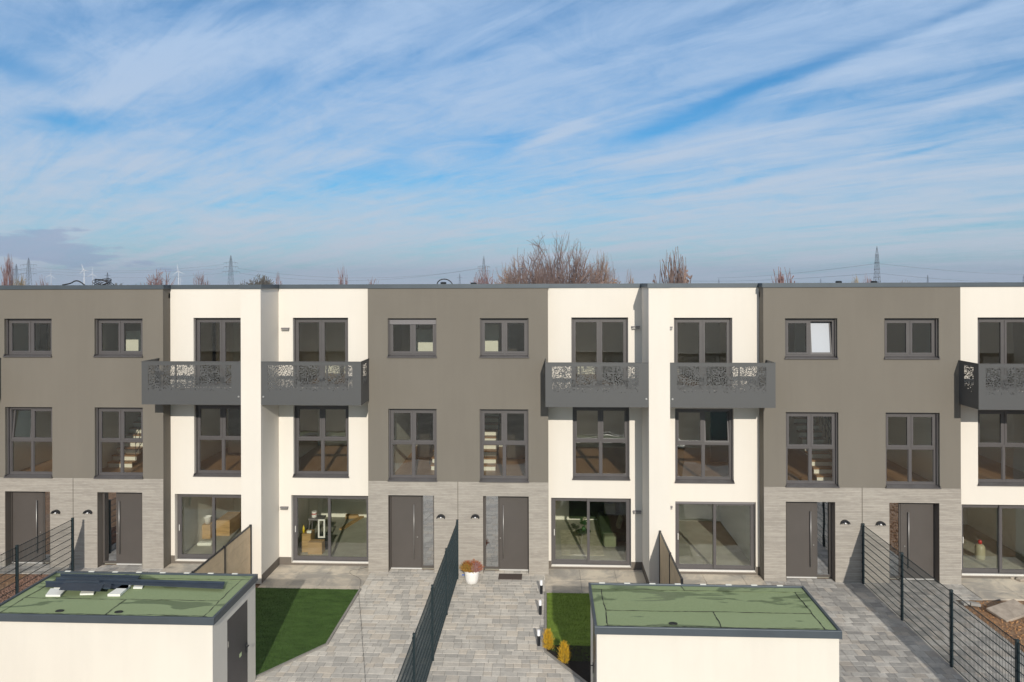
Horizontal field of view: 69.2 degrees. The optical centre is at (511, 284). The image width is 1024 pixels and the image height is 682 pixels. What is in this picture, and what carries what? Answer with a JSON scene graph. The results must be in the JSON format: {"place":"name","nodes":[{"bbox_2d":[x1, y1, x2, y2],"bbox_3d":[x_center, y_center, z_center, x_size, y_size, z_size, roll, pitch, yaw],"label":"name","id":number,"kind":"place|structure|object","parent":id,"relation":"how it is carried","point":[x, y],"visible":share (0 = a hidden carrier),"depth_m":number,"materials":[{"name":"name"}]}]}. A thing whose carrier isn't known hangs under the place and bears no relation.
{"place":"outdoors","nodes":[
{"label":"outdoors","id":0,"kind":"place"},
{"bbox_2d":[0,574,48,602],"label":"gravel","id":1,"kind":"structure","parent":0,"point":[23,582],"depth_m":22.64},
{"bbox_2d":[0,563,70,573],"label":"paving","id":2,"kind":"structure","parent":0,"point":[46,568],"depth_m":23.84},
{"bbox_2d":[70,565,162,571],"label":"paving","id":3,"kind":"structure","parent":0,"point":[121,568],"depth_m":23.82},
{"bbox_2d":[0,517,73,602],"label":"wire fence","id":4,"kind":"object","parent":3,"relation":"on","point":[61,557],"visible":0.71,"depth_m":21.63,"materials":[{"name":"grey"}]},
{"bbox_2d":[160,563,200,572],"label":"patio","id":5,"kind":"structure","parent":0,"point":[179,567],"depth_m":23.94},
{"bbox_2d":[255,588,358,674],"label":"lawn","id":6,"kind":"structure","parent":0,"point":[291,623],"depth_m":20.18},
{"bbox_2d":[191,524,251,573],"bbox_3d":[-8.045,8.219,20.755,0.060,1.850,3.740,0,0,3],"label":"privacy screen","id":7,"kind":"object","parent":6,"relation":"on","point":[234,555],"visible":0.52,"depth_m":21.41,"materials":[{"name":"beige wood"}]},
{"bbox_2d":[258,565,369,588],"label":"patio","id":8,"kind":"structure","parent":0,"point":[313,576],"depth_m":23.09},
{"bbox_2d":[255,569,455,681],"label":"paving","id":9,"kind":"structure","parent":0,"point":[390,607],"depth_m":19.17,"materials":[{"name":"stone"}]},
{"bbox_2d":[0,571,257,681],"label":"garden shed","id":10,"kind":"structure","parent":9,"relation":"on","point":[160,634],"depth_m":15.07,"materials":[{"name":"concrete"}]},
{"bbox_2d":[46,588,65,596],"bbox_3d":[-9.944,6.696,16.165,0.441,0.040,0.358,0,0,3],"label":"foam block","id":11,"kind":"object","parent":10,"relation":"on","point":[54,592],"depth_m":16.11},
{"bbox_2d":[60,573,139,578],"bbox_3d":[-9.412,6.659,16.926,1.890,0.090,0.086,0,0,4],"label":"metal profile","id":12,"kind":"object","parent":10,"relation":"on","point":[101,576],"visible":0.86,"depth_m":16.92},
{"bbox_2d":[108,585,131,595],"bbox_3d":[-8.566,6.687,16.271,0.271,0.050,0.566,0,0,3],"label":"foam block","id":13,"kind":"object","parent":10,"relation":"on","point":[118,591],"depth_m":16.13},
{"bbox_2d":[45,581,128,588],"bbox_3d":[-9.445,6.653,16.477,2.048,0.038,0.271,0,0,3],"label":"metal profile","id":14,"kind":"object","parent":13,"relation":"on","point":[58,584],"visible":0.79,"depth_m":16.52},
{"bbox_2d":[66,580,99,582],"bbox_3d":[-9.549,6.587,16.506,0.815,0.020,0.070,0,0,4],"label":"metal profile","id":15,"kind":"object","parent":14,"relation":"on","point":[95,581],"visible":1,"depth_m":16.49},
{"bbox_2d":[102,583,110,588],"bbox_3d":[-8.884,6.608,16.284,0.160,0.030,0.359,0,0,-24],"label":"metal profile","id":16,"kind":"object","parent":14,"relation":"on","point":[106,586],"visible":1,"depth_m":16.23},
{"bbox_2d":[59,583,103,591],"bbox_3d":[-9.380,6.581,16.177,1.108,0.006,0.383,0,0,5],"label":"metal profile","id":17,"kind":"object","parent":16,"relation":"on","point":[81,587],"visible":1,"depth_m":16.14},
{"bbox_2d":[55,577,224,588],"bbox_3d":[-8.314,6.633,16.603,4.026,0.052,0.283,0,0,6],"label":"metal profile","id":18,"kind":"object","parent":13,"relation":"on","point":[190,584],"visible":1,"depth_m":16.57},
{"bbox_2d":[227,600,248,681],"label":"door","id":19,"kind":"structure","parent":10,"relation":"in","point":[237,627],"depth_m":16.15,"materials":[{"name":"black metal"}]},
{"bbox_2d":[256,588,360,677],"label":"kerb","id":20,"kind":"structure","parent":9,"relation":"on","point":[314,649],"depth_m":18.56,"materials":[{"name":"concrete"}]},
{"bbox_2d":[396,519,458,681],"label":"wire fence","id":21,"kind":"object","parent":9,"relation":"on","point":[444,583],"visible":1,"depth_m":17.95,"materials":[{"name":"grey"}]},
{"bbox_2d":[436,570,544,651],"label":"paving","id":22,"kind":"structure","parent":0,"point":[489,610],"depth_m":20.42,"materials":[{"name":"stone"}]},
{"bbox_2d":[459,559,483,584],"bbox_3d":[-1.234,8.742,22.638,0.800,0.699,0.787,0,0,3],"label":"potted plant","id":23,"kind":"object","parent":22,"relation":"on","point":[472,571],"visible":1,"depth_m":22.48,"materials":[{"name":"white plant"}]},
{"bbox_2d":[498,573,521,579],"bbox_3d":[-0.053,9.079,23.111,0.729,0.018,0.433,0,0,3],"label":"doormat","id":24,"kind":"object","parent":22,"relation":"on","point":[511,576],"visible":1,"depth_m":23.09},
{"bbox_2d":[427,650,581,681],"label":"paving","id":25,"kind":"structure","parent":0,"point":[480,666],"depth_m":17.63,"materials":[{"name":"stone"}]},
{"bbox_2d":[544,592,586,681],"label":"kerb","id":26,"kind":"structure","parent":25,"relation":"on","point":[576,675],"depth_m":18.18,"materials":[{"name":"concrete"}]},
{"bbox_2d":[0,563,1023,651],"bbox_3d":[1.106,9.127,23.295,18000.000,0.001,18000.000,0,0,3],"label":"ground","id":27,"kind":"structure","parent":0,"point":[986,613],"depth_m":20.36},
{"bbox_2d":[0,253,13,284],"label":"bare tree","id":28,"kind":"object","parent":27,"relation":"on","point":[9,268],"visible":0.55,"depth_m":59.11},
{"bbox_2d":[10,273,28,284],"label":"bare tree","id":29,"kind":"object","parent":27,"relation":"on","point":[19,282],"visible":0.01,"depth_m":72.32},
{"bbox_2d":[0,285,72,567],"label":"terraced house","id":30,"kind":"structure","parent":27,"relation":"on","point":[36,410],"depth_m":24.09,"materials":[{"name":"paint"}]},
{"bbox_2d":[3,319,51,356],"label":"window","id":31,"kind":"structure","parent":30,"relation":"in","point":[10,353],"depth_m":24.23,"materials":[{"name":"grey plastic"}]},
{"bbox_2d":[4,407,51,477],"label":"window","id":32,"kind":"structure","parent":30,"relation":"in","point":[11,419],"depth_m":24.24,"materials":[{"name":"grey plastic"}]},
{"bbox_2d":[11,491,49,563],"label":"front door","id":33,"kind":"structure","parent":30,"relation":"in","point":[30,510],"depth_m":24.34,"materials":[{"name":"grey metal"}]},
{"bbox_2d":[39,324,47,350],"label":"interior door","id":34,"kind":"structure","parent":30,"relation":"in","point":[43,328],"depth_m":26.73,"materials":[{"name":"grey"}]},
{"bbox_2d":[140,269,175,284],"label":"bare tree","id":35,"kind":"object","parent":27,"relation":"on","point":[160,282],"visible":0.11,"depth_m":69.10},
{"bbox_2d":[72,285,250,568],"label":"terraced house","id":36,"kind":"structure","parent":27,"relation":"on","point":[161,422],"depth_m":24.07,"materials":[{"name":"paint"}]},
{"bbox_2d":[92,278,113,284],"bbox_3d":[-14.078,-0.062,25.598,0.783,0.337,0.450,0,0,3],"label":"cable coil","id":37,"kind":"object","parent":36,"relation":"on","point":[105,280],"visible":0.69,"depth_m":25.50,"materials":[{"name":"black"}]},
{"bbox_2d":[93,319,142,356],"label":"window","id":38,"kind":"structure","parent":36,"relation":"in","point":[99,322],"depth_m":24.09,"materials":[{"name":"grey plastic"}]},
{"bbox_2d":[93,407,142,478],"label":"window","id":39,"kind":"structure","parent":36,"relation":"in","point":[100,475],"depth_m":24.10,"materials":[{"name":"grey plastic"}]},
{"bbox_2d":[103,492,141,564],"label":"front door","id":40,"kind":"structure","parent":36,"relation":"in","point":[122,511],"depth_m":24.19,"materials":[{"name":"grey metal"}]},
{"bbox_2d":[197,541,211,545],"bbox_3d":[-10.645,8.972,25.780,0.500,0.120,0.260,0,0,-2],"label":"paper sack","id":41,"kind":"object","parent":36,"relation":"on","point":[204,543],"visible":0.76,"depth_m":25.66,"materials":[{"name":"white paper"}]},
{"bbox_2d":[202,521,211,538],"bbox_3d":[-10.918,8.783,26.606,0.400,0.500,0.400,0,0,3],"label":"crate","id":42,"kind":"object","parent":36,"relation":"on","point":[206,531],"visible":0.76,"depth_m":26.41,"materials":[{"name":"brown wood"}]},
{"bbox_2d":[176,494,240,560],"bbox_3d":[-9.804,7.944,24.423,2.476,2.200,0.185,0,0,3],"label":"patio door","id":43,"kind":"structure","parent":36,"relation":"in","point":[197,557],"depth_m":24.46,"materials":[{"name":"grey plastic"}]},
{"bbox_2d":[212,323,215,377],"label":"interior door","id":44,"kind":"structure","parent":36,"relation":"in","point":[213,324],"depth_m":27.26,"materials":[{"name":"grey"}]},
{"bbox_2d":[193,405,240,476],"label":"window","id":45,"kind":"structure","parent":36,"relation":"in","point":[199,473],"depth_m":24.42,"materials":[{"name":"grey plastic"}]},
{"bbox_2d":[195,318,240,386],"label":"window","id":46,"kind":"structure","parent":36,"relation":"in","point":[198,321],"depth_m":24.42,"materials":[{"name":"grey plastic"}]},
{"bbox_2d":[216,512,240,535],"bbox_3d":[-10.393,8.756,27.258,0.510,0.550,1.050,0,0,3],"label":"crate","id":47,"kind":"object","parent":36,"relation":"on","point":[228,523],"visible":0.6,"depth_m":26.84,"materials":[{"name":"brown wood"}]},
{"bbox_2d":[228,409,240,453],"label":"interior door","id":48,"kind":"structure","parent":36,"relation":"in","point":[234,415],"depth_m":27.43,"materials":[{"name":"grey"}]},
{"bbox_2d":[223,256,238,284],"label":"pylon","id":49,"kind":"object","parent":27,"relation":"on","point":[230,263],"visible":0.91,"depth_m":993.82,"materials":[{"name":"grey metal"}]},
{"bbox_2d":[25,264,223,277],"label":"power line","id":50,"kind":"object","parent":49,"relation":"hanging from","point":[128,272],"visible":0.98,"depth_m":1058.97,"materials":[{"name":"grey"}]},
{"bbox_2d":[238,267,487,280],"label":"power line","id":51,"kind":"object","parent":49,"relation":"hanging from","point":[357,280],"visible":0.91,"depth_m":1013.27,"materials":[{"name":"grey"}]},
{"bbox_2d":[238,274,275,284],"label":"bare tree","id":52,"kind":"object","parent":27,"relation":"on","point":[262,282],"visible":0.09,"depth_m":115.00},
{"bbox_2d":[250,284,457,583],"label":"terraced house","id":53,"kind":"structure","parent":27,"relation":"on","point":[354,398],"depth_m":23.68,"materials":[{"name":"paint"}]},
{"bbox_2d":[301,529,314,551],"bbox_3d":[-6.945,8.711,25.282,0.320,0.620,0.450,0,0,3],"label":"crate","id":54,"kind":"object","parent":53,"relation":"on","point":[306,537],"visible":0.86,"depth_m":25.06,"materials":[{"name":"brown wood"}]},
{"bbox_2d":[308,539,324,554],"bbox_3d":[-6.587,8.820,25.011,0.480,0.400,0.340,0,0,3],"label":"cardboard box","id":55,"kind":"object","parent":53,"relation":"on","point":[316,546],"visible":1,"depth_m":24.85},
{"bbox_2d":[308,515,325,532],"bbox_3d":[-6.737,8.525,25.678,0.634,1.000,0.575,0,0,3],"label":"work stool","id":56,"kind":"object","parent":53,"relation":"on","point":[310,518],"visible":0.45,"depth_m":25.62,"materials":[{"name":"grey"}]},
{"bbox_2d":[292,405,348,477],"bbox_3d":[-6.197,5.080,24.201,1.859,2.337,0.295,0,0,3],"label":"window","id":57,"kind":"structure","parent":53,"relation":"in","point":[298,474],"depth_m":24.26,"materials":[{"name":"grey plastic"}]},
{"bbox_2d":[294,318,347,386],"bbox_3d":[-6.210,2.201,24.276,1.819,2.275,0.145,0,0,3],"label":"window","id":58,"kind":"structure","parent":53,"relation":"in","point":[321,321],"depth_m":24.26,"materials":[{"name":"grey plastic"}]},
{"bbox_2d":[316,532,332,549],"bbox_3d":[-6.421,8.769,25.453,0.450,0.500,0.400,0,0,3],"label":"tool case","id":59,"kind":"object","parent":53,"relation":"on","point":[326,540],"visible":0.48,"depth_m":25.28,"materials":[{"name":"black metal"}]},
{"bbox_2d":[318,519,324,537],"bbox_3d":[-6.477,8.284,25.256,0.240,0.630,0.040,0,0,3],"label":"white frame","id":60,"kind":"object","parent":59,"relation":"on","point":[319,520],"visible":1,"depth_m":25.24,"materials":[{"name":"white"}]},
{"bbox_2d":[293,495,367,562],"bbox_3d":[-5.880,7.933,24.241,2.582,2.200,0.185,0,0,3],"label":"patio door","id":61,"kind":"structure","parent":53,"relation":"in","point":[296,558],"depth_m":24.24,"materials":[{"name":"grey plastic"}]},
{"bbox_2d":[339,516,363,529],"bbox_3d":[-5.907,8.988,28.550,0.160,0.050,2.600,0,0,17],"label":"timber batten","id":62,"kind":"object","parent":53,"relation":"on","point":[351,523],"visible":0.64,"depth_m":27.98,"materials":[{"name":"brown wood"}]},
{"bbox_2d":[387,318,436,357],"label":"window","id":63,"kind":"structure","parent":53,"relation":"in","point":[412,353],"depth_m":23.63,"materials":[{"name":"grey plastic"}]},
{"bbox_2d":[390,495,433,568],"bbox_3d":[-3.176,7.861,23.753,1.461,2.438,0.161,0,0,3],"label":"front door","id":64,"kind":"structure","parent":53,"relation":"in","point":[411,516],"depth_m":23.76,"materials":[{"name":"grey metal"}]},
{"bbox_2d":[388,409,436,481],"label":"window","id":65,"kind":"structure","parent":53,"relation":"in","point":[392,478],"depth_m":23.65,"materials":[{"name":"grey plastic"}]},
{"bbox_2d":[417,413,433,457],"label":"interior door","id":66,"kind":"structure","parent":53,"relation":"in","point":[424,420],"depth_m":26.69,"materials":[{"name":"grey"}]},
{"bbox_2d":[470,267,492,283],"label":"bare shrub","id":67,"kind":"object","parent":27,"relation":"on","point":[482,280],"visible":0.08,"depth_m":56.78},
{"bbox_2d":[493,255,531,283],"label":"bare tree","id":68,"kind":"object","parent":27,"relation":"on","point":[506,278],"visible":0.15,"depth_m":52.57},
{"bbox_2d":[504,231,606,283],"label":"bare tree","id":69,"kind":"object","parent":27,"relation":"on","point":[543,278],"visible":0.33,"depth_m":48.16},
{"bbox_2d":[457,283,659,582],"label":"terraced house","id":70,"kind":"structure","parent":27,"relation":"on","point":[558,398],"depth_m":23.53,"materials":[{"name":"paint"}]},
{"bbox_2d":[479,318,528,357],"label":"window","id":71,"kind":"structure","parent":70,"relation":"in","point":[504,353],"depth_m":23.50,"materials":[{"name":"grey plastic"}]},
{"bbox_2d":[479,409,528,482],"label":"window","id":72,"kind":"structure","parent":70,"relation":"in","point":[483,478],"depth_m":23.52,"materials":[{"name":"grey plastic"}]},
{"bbox_2d":[484,496,528,570],"bbox_3d":[-0.177,7.852,23.614,1.444,2.438,0.161,0,0,3],"label":"front door","id":73,"kind":"structure","parent":70,"relation":"in","point":[506,518],"depth_m":23.61,"materials":[{"name":"grey metal"}]},
{"bbox_2d":[507,413,524,458],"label":"interior door","id":74,"kind":"structure","parent":70,"relation":"in","point":[515,421],"depth_m":26.54,"materials":[{"name":"grey"}]},
{"bbox_2d":[508,323,523,350],"bbox_3d":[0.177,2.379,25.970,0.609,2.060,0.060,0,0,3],"label":"window pane","id":75,"kind":"structure","parent":70,"relation":"in","point":[515,330],"depth_m":25.94,"materials":[{"name":"grey"}]},
{"bbox_2d":[560,530,603,555],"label":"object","id":76,"kind":"object","parent":70,"relation":"on","point":[572,543],"visible":0.86,"depth_m":25.78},
{"bbox_2d":[551,498,630,566],"bbox_3d":[2.530,7.907,23.852,2.540,2.200,0.185,0,0,3],"label":"patio door","id":77,"kind":"structure","parent":70,"relation":"in","point":[555,562],"depth_m":23.82,"materials":[{"name":"grey plastic"}]},
{"bbox_2d":[569,498,625,541],"bbox_3d":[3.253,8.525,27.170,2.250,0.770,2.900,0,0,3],"label":"interior wall","id":78,"kind":"structure","parent":70,"relation":"in","point":[610,517],"depth_m":27.71,"materials":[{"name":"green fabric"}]},
{"bbox_2d":[571,317,627,387],"bbox_3d":[2.808,2.174,23.858,1.805,2.275,0.145,0,0,3],"label":"window","id":79,"kind":"structure","parent":70,"relation":"in","point":[598,320],"depth_m":23.84,"materials":[{"name":"grey plastic"}]},
{"bbox_2d":[572,407,629,480],"bbox_3d":[2.846,5.053,23.782,1.845,2.337,0.295,0,0,3],"label":"window","id":80,"kind":"structure","parent":70,"relation":"in","point":[576,476],"depth_m":23.84,"materials":[{"name":"grey plastic"}]},
{"bbox_2d":[603,533,616,547],"bbox_3d":[3.359,8.750,25.443,0.460,0.400,0.460,0,0,3],"label":"pouf","id":81,"kind":"object","parent":70,"relation":"on","point":[609,540],"visible":1,"depth_m":25.23,"materials":[{"name":"green fabric"}]},
{"bbox_2d":[547,645,590,681],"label":"flower bed","id":82,"kind":"object","parent":27,"relation":"on","point":[580,668],"visible":0.3,"depth_m":17.93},
{"bbox_2d":[542,628,554,649],"bbox_3d":[0.904,8.808,18.444,0.367,0.579,0.351,0,0,-30],"label":"conifer","id":83,"kind":"object","parent":82,"relation":"on","point":[548,643],"visible":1,"depth_m":18.41,"materials":[{"name":"yellow plant"}]},
{"bbox_2d":[558,640,571,663],"bbox_3d":[1.265,8.798,17.780,0.398,0.597,0.336,0,0,-25],"label":"conifer","id":84,"kind":"object","parent":82,"relation":"on","point":[564,650],"visible":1,"depth_m":17.75,"materials":[{"name":"yellow plant"}]},
{"bbox_2d":[588,250,620,283],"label":"bare tree","id":85,"kind":"object","parent":27,"relation":"on","point":[606,275],"visible":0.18,"depth_m":50.34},
{"bbox_2d":[659,530,682,583],"bbox_3d":[4.293,8.182,20.159,0.060,1.850,3.590,0,0,3],"label":"privacy screen","id":86,"kind":"object","parent":27,"relation":"on","point":[669,572],"visible":0.48,"depth_m":20.68,"materials":[{"name":"black metal"}]},
{"bbox_2d":[652,246,691,282],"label":"bare tree","id":87,"kind":"object","parent":27,"relation":"on","point":[677,276],"visible":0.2,"depth_m":54.60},
{"bbox_2d":[659,283,861,582],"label":"terraced house","id":88,"kind":"structure","parent":27,"relation":"on","point":[760,396],"depth_m":22.90,"materials":[{"name":"paint"}]},
{"bbox_2d":[674,318,731,389],"bbox_3d":[6.003,2.164,23.450,1.811,2.275,0.145,0,0,3],"label":"window","id":89,"kind":"structure","parent":88,"relation":"in","point":[701,321],"depth_m":23.43,"materials":[{"name":"grey plastic"}]},
{"bbox_2d":[675,408,734,483],"bbox_3d":[6.038,5.043,23.432,1.858,2.337,0.412,0,0,3],"label":"window","id":90,"kind":"structure","parent":88,"relation":"in","point":[678,479],"depth_m":23.44,"materials":[{"name":"grey plastic"}]},
{"bbox_2d":[675,501,754,571],"bbox_3d":[6.386,7.896,23.413,2.498,2.200,0.185,0,0,3],"label":"patio door","id":91,"kind":"structure","parent":88,"relation":"in","point":[682,567],"depth_m":23.37,"materials":[{"name":"grey plastic"}]},
{"bbox_2d":[710,412,728,461],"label":"interior door","id":92,"kind":"structure","parent":88,"relation":"in","point":[718,420],"depth_m":25.95,"materials":[{"name":"grey"}]},
{"bbox_2d":[786,502,831,577],"bbox_3d":[9.123,7.824,22.923,1.486,2.438,0.161,0,0,3],"label":"front door","id":93,"kind":"structure","parent":88,"relation":"in","point":[808,524],"depth_m":22.93,"materials":[{"name":"grey metal"}]},
{"bbox_2d":[785,318,838,358],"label":"window","id":94,"kind":"structure","parent":88,"relation":"in","point":[820,332],"depth_m":22.84,"materials":[{"name":"grey glass"}]},
{"bbox_2d":[786,412,839,487],"bbox_3d":[9.167,5.032,22.759,1.614,2.292,0.295,0,0,3],"label":"window","id":95,"kind":"structure","parent":88,"relation":"in","point":[809,483],"depth_m":22.81,"materials":[{"name":"grey plastic"}]},
{"bbox_2d":[771,267,794,282],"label":"bare tree","id":96,"kind":"object","parent":27,"relation":"on","point":[780,279],"visible":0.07,"depth_m":62.83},
{"bbox_2d":[861,282,1023,583],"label":"terraced house","id":97,"kind":"structure","parent":27,"relation":"on","point":[942,366],"depth_m":22.68,"materials":[{"name":"paint"}]},
{"bbox_2d":[884,318,939,358],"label":"window","id":98,"kind":"structure","parent":97,"relation":"in","point":[908,354],"depth_m":22.68,"materials":[{"name":"grey glass"}]},
{"bbox_2d":[890,503,934,579],"bbox_3d":[12.213,7.814,22.780,1.487,2.438,0.161,0,0,3],"label":"front door","id":99,"kind":"structure","parent":97,"relation":"in","point":[911,524],"depth_m":22.78,"materials":[{"name":"grey metal"}]},
{"bbox_2d":[886,413,940,488],"bbox_3d":[12.163,5.023,22.620,1.641,2.292,0.295,0,0,3],"label":"window","id":100,"kind":"structure","parent":97,"relation":"in","point":[909,484],"depth_m":22.68,"materials":[{"name":"grey plastic"}]},
{"bbox_2d":[975,540,984,559],"bbox_3d":[15.296,8.644,24.268,0.300,0.620,0.300,0,0,3],"label":"gas bottle","id":101,"kind":"object","parent":97,"relation":"on","point":[979,550],"visible":1,"depth_m":24.17,"materials":[{"name":"beige"}]},
{"bbox_2d":[961,504,1023,575],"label":"patio door","id":102,"kind":"structure","parent":97,"relation":"in","point":[965,571],"depth_m":23.00,"materials":[{"name":"grey plastic"}]},
{"bbox_2d":[978,317,1023,390],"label":"window","id":103,"kind":"structure","parent":97,"relation":"in","point":[1002,321],"depth_m":23.01,"materials":[{"name":"grey plastic"}]},
{"bbox_2d":[978,410,1023,485],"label":"window","id":104,"kind":"structure","parent":97,"relation":"in","point":[1003,443],"depth_m":23.02,"materials":[{"name":"grey glass"}]},
{"bbox_2d":[986,599,1023,621],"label":"stone slab","id":105,"kind":"object","parent":27,"relation":"on","point":[1010,610],"depth_m":20.40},
{"bbox_2d":[0,0,1023,284],"label":"sky","id":106,"kind":"structure","parent":0,"point":[379,139],"materials":[{"name":"blue"}]},
{"bbox_2d":[547,592,590,661],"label":"lawn","id":107,"kind":"structure","parent":0,"point":[569,617],"depth_m":20.14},
{"bbox_2d":[545,569,645,592],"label":"patio","id":108,"kind":"structure","parent":0,"point":[567,580],"depth_m":22.95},
{"bbox_2d":[588,582,841,681],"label":"garden shed","id":109,"kind":"structure","parent":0,"point":[656,632],"depth_m":14.45,"materials":[{"name":"paint"}]},
{"bbox_2d":[590,626,595,681],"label":"door","id":110,"kind":"structure","parent":109,"relation":"in","point":[594,637],"depth_m":15.22,"materials":[{"name":"black metal"}]},
{"bbox_2d":[681,574,766,584],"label":"patio","id":111,"kind":"structure","parent":0,"point":[733,579],"depth_m":22.84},
{"bbox_2d":[764,578,966,681],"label":"paving","id":112,"kind":"structure","parent":0,"point":[880,641],"depth_m":18.87,"materials":[{"name":"stone"}]},
{"bbox_2d":[864,580,1023,681],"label":"paving","id":113,"kind":"structure","parent":0,"point":[932,612],"depth_m":19.28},
{"bbox_2d":[861,523,1023,681],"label":"wire fence","id":114,"kind":"object","parent":113,"relation":"on","point":[922,580],"visible":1,"depth_m":18.15,"materials":[{"name":"grey"}]},
{"bbox_2d":[931,580,981,599],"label":"paving","id":115,"kind":"structure","parent":0,"point":[962,592],"depth_m":21.91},
{"bbox_2d":[961,578,1023,600],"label":"patio","id":116,"kind":"structure","parent":0,"point":[996,589],"depth_m":22.11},
{"bbox_2d":[966,600,1023,650],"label":"gravel","id":117,"kind":"structure","parent":0,"point":[1002,622],"depth_m":19.90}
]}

